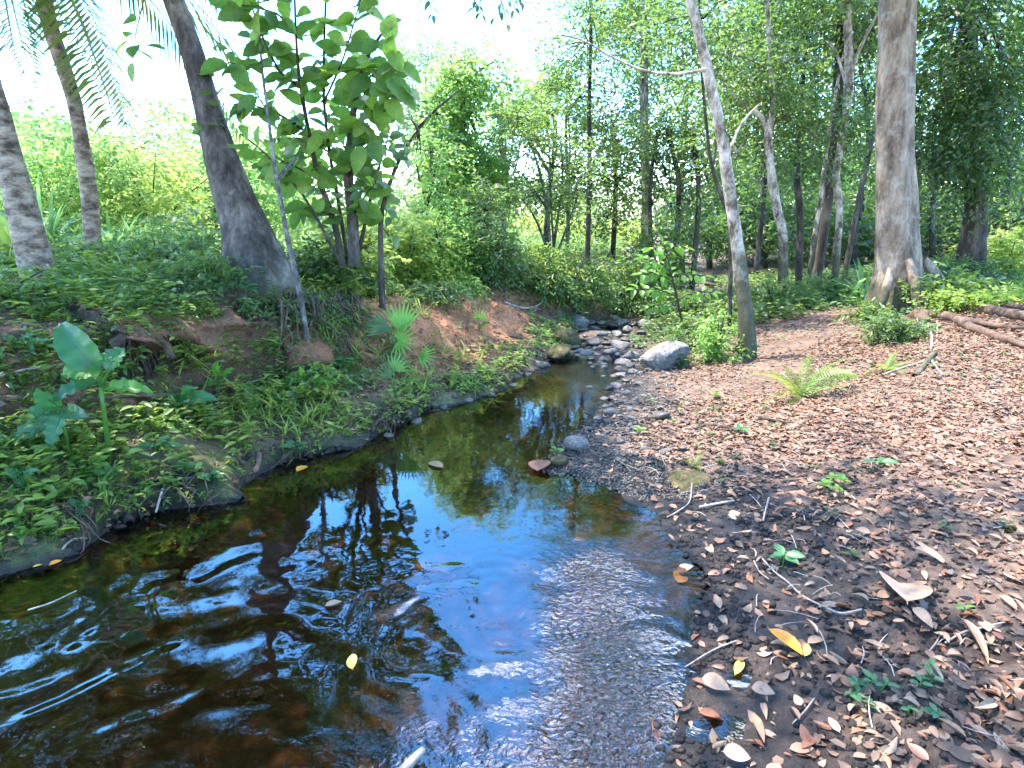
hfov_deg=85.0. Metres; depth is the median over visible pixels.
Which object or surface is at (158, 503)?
twig
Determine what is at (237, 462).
edge litter
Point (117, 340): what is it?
rock
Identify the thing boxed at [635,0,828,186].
background tree
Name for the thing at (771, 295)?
bush
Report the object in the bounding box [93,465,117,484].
seedling
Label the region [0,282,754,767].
stream water
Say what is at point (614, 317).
stone
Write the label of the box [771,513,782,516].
fallen leaf
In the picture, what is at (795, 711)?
fallen leaf
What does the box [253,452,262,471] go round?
root
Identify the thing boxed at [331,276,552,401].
clay crumbs
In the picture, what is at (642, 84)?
slender tree
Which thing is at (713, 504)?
twig
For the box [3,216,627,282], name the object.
field grass
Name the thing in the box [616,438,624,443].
pebble
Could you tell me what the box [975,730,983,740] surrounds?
fallen leaf
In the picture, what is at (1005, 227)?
background tree
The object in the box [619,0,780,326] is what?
slender tree
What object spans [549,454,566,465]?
stone
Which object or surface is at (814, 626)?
fallen leaf
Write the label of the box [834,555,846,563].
fallen leaf
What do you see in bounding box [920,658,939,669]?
seedling
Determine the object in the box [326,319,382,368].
root mat
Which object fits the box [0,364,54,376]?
twig
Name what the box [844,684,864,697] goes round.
seedling
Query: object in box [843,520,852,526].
fallen leaf
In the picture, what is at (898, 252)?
buttressed tree
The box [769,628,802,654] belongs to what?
fallen leaf
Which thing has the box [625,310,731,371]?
bar herbs
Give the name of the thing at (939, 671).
fallen leaf
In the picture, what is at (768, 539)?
fallen leaf
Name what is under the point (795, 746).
fallen leaf
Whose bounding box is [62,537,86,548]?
twig
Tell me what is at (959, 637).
fallen leaf
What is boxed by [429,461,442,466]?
floating leaf
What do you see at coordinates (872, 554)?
fallen leaf
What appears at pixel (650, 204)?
background tree
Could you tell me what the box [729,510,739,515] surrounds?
fallen leaf
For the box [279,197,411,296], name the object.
bush
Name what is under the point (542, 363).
stone
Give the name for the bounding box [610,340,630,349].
stone
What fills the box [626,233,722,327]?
sapling
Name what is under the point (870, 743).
fallen leaf
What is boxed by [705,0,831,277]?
background tree
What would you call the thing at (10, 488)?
bank moss
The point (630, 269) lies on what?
bush
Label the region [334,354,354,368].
seedling
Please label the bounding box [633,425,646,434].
seedling
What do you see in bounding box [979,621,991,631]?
fallen leaf
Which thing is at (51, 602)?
twig
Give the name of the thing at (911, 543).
fallen leaf
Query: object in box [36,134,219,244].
bush
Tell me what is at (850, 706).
fallen leaf
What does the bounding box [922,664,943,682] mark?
seedling
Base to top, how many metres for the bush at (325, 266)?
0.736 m
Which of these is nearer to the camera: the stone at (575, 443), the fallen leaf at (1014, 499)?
the fallen leaf at (1014, 499)
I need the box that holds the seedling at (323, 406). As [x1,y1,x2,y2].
[316,403,331,414]
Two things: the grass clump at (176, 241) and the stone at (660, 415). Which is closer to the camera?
the stone at (660, 415)
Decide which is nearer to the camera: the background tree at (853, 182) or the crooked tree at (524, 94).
the crooked tree at (524, 94)
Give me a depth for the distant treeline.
55.18 m
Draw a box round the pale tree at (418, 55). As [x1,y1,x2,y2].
[372,18,494,204]
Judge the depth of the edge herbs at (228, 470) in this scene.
3.13 m
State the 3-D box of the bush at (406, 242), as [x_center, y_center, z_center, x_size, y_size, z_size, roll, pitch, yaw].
[-1.281,-1.650,6.894,1.632,1.336,1.269,0,16,0]
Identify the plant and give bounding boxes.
[0,333,50,345]
[4,467,40,488]
[9,388,89,452]
[52,322,152,457]
[69,498,91,517]
[135,436,182,454]
[153,385,216,416]
[207,361,234,393]
[286,365,336,383]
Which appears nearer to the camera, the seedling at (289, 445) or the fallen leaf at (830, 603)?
the fallen leaf at (830, 603)
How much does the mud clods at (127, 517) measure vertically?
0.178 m
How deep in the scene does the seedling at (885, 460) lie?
3.22 m
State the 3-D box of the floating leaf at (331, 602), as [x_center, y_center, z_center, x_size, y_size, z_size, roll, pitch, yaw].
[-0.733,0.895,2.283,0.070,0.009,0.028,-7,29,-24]
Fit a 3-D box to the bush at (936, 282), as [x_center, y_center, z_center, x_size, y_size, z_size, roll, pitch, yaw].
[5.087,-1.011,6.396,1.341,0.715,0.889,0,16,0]
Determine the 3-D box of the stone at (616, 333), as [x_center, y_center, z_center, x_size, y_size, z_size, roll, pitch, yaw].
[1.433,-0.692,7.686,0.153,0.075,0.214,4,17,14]
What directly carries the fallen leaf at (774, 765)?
on the ground at (784, 717)
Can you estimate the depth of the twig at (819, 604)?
2.19 m
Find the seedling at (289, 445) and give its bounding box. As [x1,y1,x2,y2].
[280,440,308,455]
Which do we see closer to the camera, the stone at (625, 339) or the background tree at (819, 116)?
the stone at (625, 339)
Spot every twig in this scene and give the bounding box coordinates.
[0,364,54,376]
[28,590,76,610]
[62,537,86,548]
[155,488,163,512]
[504,297,546,308]
[666,483,691,517]
[685,640,736,666]
[694,423,739,431]
[699,500,734,507]
[758,415,805,423]
[762,497,769,520]
[762,558,861,613]
[792,697,814,723]
[881,359,924,374]
[926,635,940,654]
[927,323,942,374]
[944,621,1005,643]
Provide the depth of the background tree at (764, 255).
15.99 m
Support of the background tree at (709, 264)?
on the ground at (784, 717)
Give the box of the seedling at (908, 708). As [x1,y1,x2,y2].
[900,705,919,714]
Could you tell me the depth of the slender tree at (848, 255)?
8.84 m
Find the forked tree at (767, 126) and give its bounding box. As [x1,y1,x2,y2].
[667,0,874,310]
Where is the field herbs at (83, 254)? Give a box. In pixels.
[0,235,635,302]
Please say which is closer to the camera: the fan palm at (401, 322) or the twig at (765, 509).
the twig at (765, 509)
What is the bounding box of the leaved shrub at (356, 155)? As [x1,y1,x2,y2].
[191,0,434,266]
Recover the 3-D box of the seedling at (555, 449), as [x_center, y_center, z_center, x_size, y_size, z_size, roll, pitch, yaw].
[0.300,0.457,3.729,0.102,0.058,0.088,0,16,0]
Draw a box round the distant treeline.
[304,169,851,229]
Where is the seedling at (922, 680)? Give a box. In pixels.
[908,673,934,686]
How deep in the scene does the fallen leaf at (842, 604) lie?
2.16 m
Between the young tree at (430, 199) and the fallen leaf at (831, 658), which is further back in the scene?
the young tree at (430, 199)
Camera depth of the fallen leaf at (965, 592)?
2.11 m
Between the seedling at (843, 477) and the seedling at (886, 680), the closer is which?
the seedling at (886, 680)
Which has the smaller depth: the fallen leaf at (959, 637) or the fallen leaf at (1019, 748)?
the fallen leaf at (1019, 748)
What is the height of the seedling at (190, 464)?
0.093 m
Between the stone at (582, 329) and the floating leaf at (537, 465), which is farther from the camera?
the stone at (582, 329)
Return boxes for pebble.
[603,418,610,423]
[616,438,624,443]
[641,445,647,449]
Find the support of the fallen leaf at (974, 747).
on the leaf litter at (1001, 755)
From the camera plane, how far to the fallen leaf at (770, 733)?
1.67 m
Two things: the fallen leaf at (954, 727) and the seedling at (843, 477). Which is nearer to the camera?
the fallen leaf at (954, 727)
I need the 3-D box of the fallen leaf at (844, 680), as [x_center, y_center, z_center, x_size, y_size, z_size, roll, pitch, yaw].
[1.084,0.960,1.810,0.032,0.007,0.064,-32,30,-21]
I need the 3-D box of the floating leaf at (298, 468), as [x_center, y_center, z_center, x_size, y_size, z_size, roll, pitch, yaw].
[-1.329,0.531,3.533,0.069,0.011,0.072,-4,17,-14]
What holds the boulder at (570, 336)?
on the ground at (784, 717)
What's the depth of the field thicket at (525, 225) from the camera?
15.97 m
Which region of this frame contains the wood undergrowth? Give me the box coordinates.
[652,180,1023,268]
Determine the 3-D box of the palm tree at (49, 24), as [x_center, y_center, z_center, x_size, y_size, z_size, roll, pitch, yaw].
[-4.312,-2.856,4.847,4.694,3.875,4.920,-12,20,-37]
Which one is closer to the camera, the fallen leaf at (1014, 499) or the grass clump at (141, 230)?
the fallen leaf at (1014, 499)
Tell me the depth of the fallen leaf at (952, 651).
1.86 m
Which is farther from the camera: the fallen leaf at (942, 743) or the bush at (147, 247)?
the bush at (147, 247)
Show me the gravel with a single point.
(609, 488)
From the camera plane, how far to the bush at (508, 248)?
7.38 m
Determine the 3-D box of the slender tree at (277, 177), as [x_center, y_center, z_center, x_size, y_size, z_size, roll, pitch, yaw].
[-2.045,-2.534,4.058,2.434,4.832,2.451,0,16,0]
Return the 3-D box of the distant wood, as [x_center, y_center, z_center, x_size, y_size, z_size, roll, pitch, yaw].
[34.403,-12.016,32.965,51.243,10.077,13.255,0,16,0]
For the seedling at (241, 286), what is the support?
on the ground at (784, 717)
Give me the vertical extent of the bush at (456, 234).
1.339 m
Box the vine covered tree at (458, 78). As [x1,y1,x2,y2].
[398,28,533,222]
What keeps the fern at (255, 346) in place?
on the ground at (784, 717)
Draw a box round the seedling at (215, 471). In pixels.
[201,469,224,482]
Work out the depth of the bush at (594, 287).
8.34 m
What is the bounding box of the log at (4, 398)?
[0,392,167,401]
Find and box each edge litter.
[0,374,445,566]
[3,352,574,561]
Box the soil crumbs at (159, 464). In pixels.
[0,298,404,531]
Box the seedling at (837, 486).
[824,483,842,491]
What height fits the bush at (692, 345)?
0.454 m
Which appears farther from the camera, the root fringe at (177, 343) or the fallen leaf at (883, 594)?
the root fringe at (177, 343)
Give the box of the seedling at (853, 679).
[845,675,868,687]
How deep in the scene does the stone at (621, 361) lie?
6.11 m
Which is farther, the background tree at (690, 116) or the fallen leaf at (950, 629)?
the background tree at (690, 116)
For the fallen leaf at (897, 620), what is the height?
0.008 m
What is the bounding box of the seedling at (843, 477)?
[835,474,850,486]
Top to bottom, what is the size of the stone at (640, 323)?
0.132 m
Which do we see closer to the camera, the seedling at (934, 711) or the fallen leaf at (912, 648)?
the seedling at (934, 711)
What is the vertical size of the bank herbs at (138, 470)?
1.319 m
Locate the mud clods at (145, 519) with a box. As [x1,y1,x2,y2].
[0,312,594,561]
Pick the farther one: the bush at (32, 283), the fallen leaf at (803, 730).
the bush at (32, 283)
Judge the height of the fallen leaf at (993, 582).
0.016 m
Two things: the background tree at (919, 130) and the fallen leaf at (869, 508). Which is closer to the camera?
the fallen leaf at (869, 508)
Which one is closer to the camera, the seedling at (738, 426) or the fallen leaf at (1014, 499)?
the fallen leaf at (1014, 499)
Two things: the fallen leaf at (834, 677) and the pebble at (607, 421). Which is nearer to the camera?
the fallen leaf at (834, 677)
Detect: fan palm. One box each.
[361,300,435,375]
[374,349,413,401]
[470,308,488,330]
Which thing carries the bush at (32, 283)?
on the ground at (784, 717)
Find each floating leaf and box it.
[48,560,60,565]
[296,466,307,471]
[325,600,341,605]
[346,654,356,669]
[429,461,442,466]
[528,460,550,470]
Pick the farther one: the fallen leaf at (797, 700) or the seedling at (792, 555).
the seedling at (792, 555)
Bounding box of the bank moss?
[0,346,490,557]
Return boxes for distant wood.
[693,111,1023,210]
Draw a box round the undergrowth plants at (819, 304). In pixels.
[656,252,1023,335]
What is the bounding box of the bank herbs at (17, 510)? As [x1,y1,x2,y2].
[0,240,527,545]
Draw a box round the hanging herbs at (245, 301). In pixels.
[0,289,413,479]
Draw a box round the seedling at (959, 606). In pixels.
[955,604,974,610]
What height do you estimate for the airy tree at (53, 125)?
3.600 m
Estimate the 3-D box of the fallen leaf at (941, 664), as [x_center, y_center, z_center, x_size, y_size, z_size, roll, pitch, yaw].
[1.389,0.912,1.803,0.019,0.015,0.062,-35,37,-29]
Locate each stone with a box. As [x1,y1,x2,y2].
[383,432,393,436]
[410,418,421,423]
[464,397,473,401]
[533,360,550,366]
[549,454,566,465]
[564,435,589,450]
[571,314,588,327]
[577,328,587,331]
[579,349,593,355]
[586,337,599,345]
[593,415,601,419]
[595,320,606,324]
[596,331,607,335]
[603,348,617,354]
[603,407,616,414]
[606,323,617,327]
[610,315,619,319]
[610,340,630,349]
[610,382,621,388]
[612,330,621,336]
[614,318,627,325]
[614,358,630,365]
[614,372,625,376]
[620,351,639,358]
[621,337,631,341]
[622,325,631,331]
[626,362,634,367]
[628,321,637,326]
[628,368,638,373]
[635,344,643,348]
[636,331,645,334]
[637,318,650,326]
[650,412,670,419]
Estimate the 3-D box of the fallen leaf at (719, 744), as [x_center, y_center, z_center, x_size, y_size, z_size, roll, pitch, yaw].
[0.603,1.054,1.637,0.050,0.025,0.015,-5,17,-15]
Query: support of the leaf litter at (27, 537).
on the ground at (784, 717)
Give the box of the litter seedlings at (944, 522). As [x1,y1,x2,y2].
[648,318,1021,558]
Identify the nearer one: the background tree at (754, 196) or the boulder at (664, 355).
the boulder at (664, 355)
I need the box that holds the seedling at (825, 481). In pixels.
[817,478,833,489]
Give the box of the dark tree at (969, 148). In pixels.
[836,0,1023,273]
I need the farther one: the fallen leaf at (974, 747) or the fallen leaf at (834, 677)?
the fallen leaf at (834, 677)
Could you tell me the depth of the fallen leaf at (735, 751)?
1.59 m
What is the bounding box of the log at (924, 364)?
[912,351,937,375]
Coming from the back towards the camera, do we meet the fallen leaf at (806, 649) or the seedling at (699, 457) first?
the seedling at (699, 457)
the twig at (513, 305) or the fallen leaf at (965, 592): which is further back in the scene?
the twig at (513, 305)
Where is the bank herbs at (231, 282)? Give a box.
[0,255,490,433]
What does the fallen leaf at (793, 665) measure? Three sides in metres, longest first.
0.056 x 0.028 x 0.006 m
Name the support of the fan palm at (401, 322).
on the ground at (784, 717)
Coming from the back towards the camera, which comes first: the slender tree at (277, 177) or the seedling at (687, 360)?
the seedling at (687, 360)
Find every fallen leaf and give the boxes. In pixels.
[679,563,692,570]
[698,707,719,716]
[701,672,729,689]
[712,741,726,748]
[714,595,721,609]
[717,635,728,640]
[722,743,749,761]
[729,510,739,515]
[734,540,742,546]
[734,660,744,675]
[743,739,763,746]
[751,715,764,741]
[752,681,774,694]
[755,739,761,747]
[757,652,771,655]
[758,693,767,700]
[760,703,767,719]
[763,538,774,541]
[764,729,775,738]
[766,763,781,767]
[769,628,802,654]
[770,639,785,645]
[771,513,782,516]
[773,650,788,659]
[774,580,786,584]
[784,501,796,504]
[788,662,797,668]
[788,705,799,718]
[788,742,812,752]
[793,694,802,704]
[796,526,810,529]
[799,724,810,741]
[801,734,815,747]
[803,644,810,655]
[805,581,815,585]
[806,636,822,643]
[807,619,817,632]
[814,720,832,729]
[821,548,828,553]
[822,601,836,606]
[823,654,838,664]
[828,717,840,731]
[830,651,847,663]
[831,626,844,632]
[831,674,839,682]
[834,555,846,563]
[835,602,851,609]
[836,521,848,527]
[836,720,847,729]
[837,674,854,686]
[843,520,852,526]
[848,703,854,710]
[850,651,862,655]
[851,593,868,600]
[852,752,865,757]
[855,527,869,532]
[861,681,875,691]
[863,506,876,511]
[863,740,874,747]
[864,639,883,647]
[869,551,878,558]
[872,611,885,615]
[872,701,893,710]
[877,590,889,597]
[877,745,892,754]
[879,571,932,603]
[881,755,891,767]
[883,507,890,513]
[884,737,896,753]
[890,694,902,701]
[893,618,903,621]
[895,555,901,562]
[897,523,911,528]
[902,645,919,651]
[902,696,919,706]
[905,682,925,687]
[907,539,914,548]
[907,743,929,760]
[908,757,922,767]
[911,546,946,562]
[911,669,935,676]
[912,607,932,627]
[913,581,927,583]
[915,706,923,719]
[916,659,935,669]
[919,599,927,609]
[921,570,927,578]
[921,729,946,739]
[929,725,937,737]
[933,655,948,662]
[933,663,943,678]
[933,737,951,750]
[934,631,949,641]
[935,661,952,670]
[937,645,946,653]
[939,718,966,737]
[940,764,958,767]
[941,627,954,630]
[942,700,956,708]
[942,723,953,733]
[943,729,949,738]
[944,569,953,573]
[946,746,977,761]
[947,648,964,658]
[953,533,971,536]
[954,680,970,688]
[955,633,961,644]
[957,588,971,596]
[958,615,988,663]
[959,612,982,617]
[962,574,976,578]
[963,548,976,553]
[965,745,985,750]
[966,639,978,648]
[970,753,988,767]
[974,594,980,604]
[974,688,995,703]
[974,698,997,707]
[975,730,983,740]
[976,754,991,759]
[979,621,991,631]
[982,689,998,695]
[983,578,1001,586]
[983,620,1000,631]
[986,632,994,644]
[990,646,999,652]
[991,631,1003,638]
[994,732,1009,750]
[996,616,1011,622]
[996,674,1013,690]
[999,595,1016,609]
[999,701,1007,711]
[1000,687,1010,697]
[1003,572,1016,578]
[1006,744,1023,752]
[1008,498,1018,501]
[1014,598,1023,609]
[1014,685,1023,700]
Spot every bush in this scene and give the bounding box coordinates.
[0,77,184,243]
[0,264,98,311]
[1,231,117,268]
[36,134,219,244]
[79,215,220,269]
[119,184,274,250]
[141,246,261,294]
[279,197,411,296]
[281,234,388,294]
[281,355,353,399]
[347,193,473,287]
[389,196,511,280]
[400,279,480,313]
[448,199,538,298]
[450,273,492,301]
[485,240,592,320]
[536,251,636,318]
[584,247,684,317]
[611,285,725,321]
[614,209,698,301]
[661,322,724,353]
[686,308,737,364]
[703,270,836,316]
[726,335,757,362]
[767,266,869,309]
[833,297,905,324]
[853,306,942,346]
[892,264,1007,312]
[916,280,1023,319]
[924,253,1023,285]
[953,225,1023,278]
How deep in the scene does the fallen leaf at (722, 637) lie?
2.06 m
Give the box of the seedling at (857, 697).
[851,694,877,709]
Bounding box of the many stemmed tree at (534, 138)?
[472,75,620,259]
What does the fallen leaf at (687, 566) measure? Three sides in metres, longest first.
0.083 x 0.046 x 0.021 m
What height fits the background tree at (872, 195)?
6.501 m
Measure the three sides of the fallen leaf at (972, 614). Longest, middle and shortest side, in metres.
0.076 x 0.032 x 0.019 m
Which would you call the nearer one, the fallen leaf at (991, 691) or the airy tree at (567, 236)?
the fallen leaf at (991, 691)
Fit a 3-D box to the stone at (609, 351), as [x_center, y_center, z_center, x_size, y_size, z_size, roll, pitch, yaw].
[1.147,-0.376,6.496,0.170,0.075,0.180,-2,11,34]
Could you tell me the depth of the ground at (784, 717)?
3.12 m
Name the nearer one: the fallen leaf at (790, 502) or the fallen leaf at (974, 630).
the fallen leaf at (974, 630)
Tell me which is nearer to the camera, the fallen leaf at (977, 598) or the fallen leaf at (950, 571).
the fallen leaf at (977, 598)
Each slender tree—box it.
[257,0,309,342]
[513,0,681,265]
[546,0,757,265]
[557,0,759,361]
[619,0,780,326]
[691,0,925,285]
[720,0,992,304]
[790,0,920,305]
[812,0,1023,281]
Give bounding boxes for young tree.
[376,125,489,239]
[437,167,532,268]
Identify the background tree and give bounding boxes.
[601,1,760,267]
[611,85,711,247]
[613,86,735,283]
[626,95,792,268]
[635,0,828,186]
[636,81,758,304]
[699,159,845,267]
[700,21,918,206]
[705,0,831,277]
[705,3,828,267]
[777,100,942,250]
[781,1,877,214]
[786,5,926,267]
[801,1,1023,211]
[842,15,1023,255]
[866,1,1002,259]
[917,0,1023,254]
[935,175,1023,261]
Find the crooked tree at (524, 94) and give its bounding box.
[466,53,606,251]
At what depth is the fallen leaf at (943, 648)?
1.91 m
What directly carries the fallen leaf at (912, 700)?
on the ground at (784, 717)
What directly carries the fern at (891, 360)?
on the ground at (784, 717)
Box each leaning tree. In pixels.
[163,0,394,375]
[730,0,945,290]
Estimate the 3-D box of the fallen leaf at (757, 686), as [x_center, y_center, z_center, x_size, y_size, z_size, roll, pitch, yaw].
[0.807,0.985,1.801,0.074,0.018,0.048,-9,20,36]
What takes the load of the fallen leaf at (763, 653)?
on the ground at (784, 717)
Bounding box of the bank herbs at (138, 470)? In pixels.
[0,245,562,559]
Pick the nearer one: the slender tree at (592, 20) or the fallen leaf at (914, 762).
the fallen leaf at (914, 762)
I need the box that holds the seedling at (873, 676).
[862,668,878,684]
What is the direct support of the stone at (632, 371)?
on the ground at (784, 717)
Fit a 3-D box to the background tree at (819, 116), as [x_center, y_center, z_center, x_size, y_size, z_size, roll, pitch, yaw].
[10.357,-9.489,20.301,7.644,9.394,6.747,0,16,0]
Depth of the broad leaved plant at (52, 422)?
2.92 m
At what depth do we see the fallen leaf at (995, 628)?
1.95 m
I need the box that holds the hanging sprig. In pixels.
[115,0,164,82]
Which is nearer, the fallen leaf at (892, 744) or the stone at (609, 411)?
the fallen leaf at (892, 744)
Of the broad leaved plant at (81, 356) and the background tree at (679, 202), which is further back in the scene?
the background tree at (679, 202)
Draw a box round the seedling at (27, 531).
[8,529,32,539]
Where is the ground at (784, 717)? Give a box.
[0,225,1023,767]
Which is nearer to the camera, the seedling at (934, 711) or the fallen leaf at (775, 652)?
the seedling at (934, 711)
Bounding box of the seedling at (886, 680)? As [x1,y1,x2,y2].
[876,675,900,690]
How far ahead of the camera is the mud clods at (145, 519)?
3.04 m
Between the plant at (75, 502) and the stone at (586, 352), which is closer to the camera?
the plant at (75, 502)
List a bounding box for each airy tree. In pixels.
[17,103,100,190]
[92,116,192,162]
[251,142,415,203]
[466,62,566,238]
[513,66,610,246]
[563,84,669,259]
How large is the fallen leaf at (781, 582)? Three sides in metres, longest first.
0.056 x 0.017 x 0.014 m
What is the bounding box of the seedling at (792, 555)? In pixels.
[769,543,805,566]
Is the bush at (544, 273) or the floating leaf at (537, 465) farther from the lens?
the bush at (544, 273)
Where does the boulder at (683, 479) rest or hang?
on the ground at (784, 717)
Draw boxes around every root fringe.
[33,293,367,399]
[53,374,510,553]
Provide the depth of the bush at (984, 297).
5.92 m
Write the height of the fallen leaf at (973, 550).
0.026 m
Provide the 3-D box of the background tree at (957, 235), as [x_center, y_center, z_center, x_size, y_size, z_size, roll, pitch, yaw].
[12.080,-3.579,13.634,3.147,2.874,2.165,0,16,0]
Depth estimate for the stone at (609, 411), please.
4.51 m
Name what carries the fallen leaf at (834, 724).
on the ground at (784, 717)
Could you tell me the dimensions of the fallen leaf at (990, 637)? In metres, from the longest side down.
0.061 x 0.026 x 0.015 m
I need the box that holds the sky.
[0,0,1022,219]
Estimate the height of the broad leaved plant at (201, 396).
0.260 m
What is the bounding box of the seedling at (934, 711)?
[921,702,947,720]
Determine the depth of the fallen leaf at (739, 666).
1.94 m
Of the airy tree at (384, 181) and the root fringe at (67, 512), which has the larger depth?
the airy tree at (384, 181)
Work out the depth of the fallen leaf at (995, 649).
1.88 m
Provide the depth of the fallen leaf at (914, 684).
1.74 m
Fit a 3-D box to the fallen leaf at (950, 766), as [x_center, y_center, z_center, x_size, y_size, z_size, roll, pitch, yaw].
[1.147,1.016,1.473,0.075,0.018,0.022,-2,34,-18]
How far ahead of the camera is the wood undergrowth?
15.58 m
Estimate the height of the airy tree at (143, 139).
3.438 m
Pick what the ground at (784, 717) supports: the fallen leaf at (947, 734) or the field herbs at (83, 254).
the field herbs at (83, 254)
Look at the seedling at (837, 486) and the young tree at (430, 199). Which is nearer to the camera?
the seedling at (837, 486)
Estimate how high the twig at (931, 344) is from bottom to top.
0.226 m
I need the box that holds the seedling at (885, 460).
[863,457,898,467]
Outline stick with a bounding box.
[398,746,425,767]
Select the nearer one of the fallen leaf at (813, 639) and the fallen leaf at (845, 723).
the fallen leaf at (845, 723)
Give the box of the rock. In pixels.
[109,328,175,359]
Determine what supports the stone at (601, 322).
on the ground at (784, 717)
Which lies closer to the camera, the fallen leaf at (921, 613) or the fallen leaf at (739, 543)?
the fallen leaf at (921, 613)
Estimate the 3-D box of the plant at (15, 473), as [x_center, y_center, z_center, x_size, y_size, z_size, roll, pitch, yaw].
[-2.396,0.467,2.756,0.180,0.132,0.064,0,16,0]
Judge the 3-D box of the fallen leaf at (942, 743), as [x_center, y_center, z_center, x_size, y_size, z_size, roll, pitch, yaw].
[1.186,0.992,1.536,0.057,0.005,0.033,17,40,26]
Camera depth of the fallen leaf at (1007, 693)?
1.66 m
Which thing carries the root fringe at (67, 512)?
on the ground at (784, 717)
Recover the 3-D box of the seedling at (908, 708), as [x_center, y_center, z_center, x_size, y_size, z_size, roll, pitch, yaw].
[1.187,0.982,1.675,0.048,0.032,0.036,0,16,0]
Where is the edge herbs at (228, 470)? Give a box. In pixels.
[103,377,487,514]
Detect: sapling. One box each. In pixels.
[378,90,479,309]
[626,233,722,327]
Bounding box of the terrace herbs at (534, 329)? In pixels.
[390,299,589,409]
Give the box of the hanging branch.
[420,0,535,32]
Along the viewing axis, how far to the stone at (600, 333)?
7.51 m
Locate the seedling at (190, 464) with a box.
[169,460,195,476]
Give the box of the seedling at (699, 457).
[680,451,703,472]
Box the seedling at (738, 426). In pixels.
[733,424,747,430]
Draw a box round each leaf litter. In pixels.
[0,274,615,551]
[541,302,1023,767]
[624,275,961,358]
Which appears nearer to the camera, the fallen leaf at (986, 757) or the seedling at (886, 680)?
the fallen leaf at (986, 757)
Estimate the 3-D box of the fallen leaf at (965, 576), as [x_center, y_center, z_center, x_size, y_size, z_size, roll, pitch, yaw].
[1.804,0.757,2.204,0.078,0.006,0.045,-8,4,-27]
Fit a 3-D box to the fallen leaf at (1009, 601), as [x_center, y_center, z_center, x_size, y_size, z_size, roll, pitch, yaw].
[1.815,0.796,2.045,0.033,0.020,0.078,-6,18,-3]
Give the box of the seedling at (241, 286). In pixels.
[237,283,258,295]
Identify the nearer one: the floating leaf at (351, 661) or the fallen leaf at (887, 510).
the floating leaf at (351, 661)
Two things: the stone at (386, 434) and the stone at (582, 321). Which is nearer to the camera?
the stone at (386, 434)
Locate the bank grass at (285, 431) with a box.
[6,241,502,529]
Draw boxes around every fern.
[151,352,230,377]
[240,339,279,356]
[750,354,859,410]
[864,352,909,373]
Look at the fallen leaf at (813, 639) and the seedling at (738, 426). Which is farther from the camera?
the seedling at (738, 426)
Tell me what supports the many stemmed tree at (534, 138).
on the ground at (784, 717)
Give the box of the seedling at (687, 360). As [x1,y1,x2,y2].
[679,355,693,363]
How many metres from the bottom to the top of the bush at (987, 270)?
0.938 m
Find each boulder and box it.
[547,343,571,358]
[552,328,580,345]
[638,341,689,369]
[666,469,710,489]
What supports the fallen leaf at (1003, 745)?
on the ground at (784, 717)
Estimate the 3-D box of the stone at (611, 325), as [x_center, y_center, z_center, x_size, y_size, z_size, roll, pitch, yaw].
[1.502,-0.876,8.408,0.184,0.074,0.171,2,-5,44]
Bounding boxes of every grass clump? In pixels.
[0,171,121,244]
[0,214,68,254]
[74,202,170,250]
[107,216,171,254]
[163,227,210,253]
[206,256,230,283]
[817,259,869,305]
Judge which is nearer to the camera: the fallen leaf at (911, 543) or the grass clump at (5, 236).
the fallen leaf at (911, 543)
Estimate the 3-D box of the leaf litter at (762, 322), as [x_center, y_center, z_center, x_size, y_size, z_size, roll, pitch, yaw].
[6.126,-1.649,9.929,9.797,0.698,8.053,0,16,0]
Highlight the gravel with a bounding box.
[542,321,704,500]
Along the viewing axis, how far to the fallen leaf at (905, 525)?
2.64 m
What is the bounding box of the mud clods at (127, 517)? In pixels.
[0,354,550,558]
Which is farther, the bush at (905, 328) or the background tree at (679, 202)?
the background tree at (679, 202)
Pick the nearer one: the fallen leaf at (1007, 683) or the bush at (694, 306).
the fallen leaf at (1007, 683)
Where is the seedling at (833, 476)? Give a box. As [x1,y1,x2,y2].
[826,472,840,481]
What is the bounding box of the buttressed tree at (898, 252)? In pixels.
[855,0,1023,348]
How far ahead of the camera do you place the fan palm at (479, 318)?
6.42 m
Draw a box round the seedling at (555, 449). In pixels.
[550,446,563,453]
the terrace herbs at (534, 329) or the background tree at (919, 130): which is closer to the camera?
the terrace herbs at (534, 329)
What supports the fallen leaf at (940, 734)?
on the ground at (784, 717)
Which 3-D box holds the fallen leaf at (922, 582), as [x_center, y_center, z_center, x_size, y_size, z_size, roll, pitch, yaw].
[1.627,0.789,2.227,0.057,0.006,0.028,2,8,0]
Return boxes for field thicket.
[0,87,325,242]
[326,205,654,252]
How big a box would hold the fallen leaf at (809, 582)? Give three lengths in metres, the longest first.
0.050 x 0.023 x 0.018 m
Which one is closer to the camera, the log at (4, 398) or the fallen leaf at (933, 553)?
the fallen leaf at (933, 553)
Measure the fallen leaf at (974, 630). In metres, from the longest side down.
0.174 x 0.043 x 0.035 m
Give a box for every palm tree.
[0,0,282,256]
[0,77,58,279]

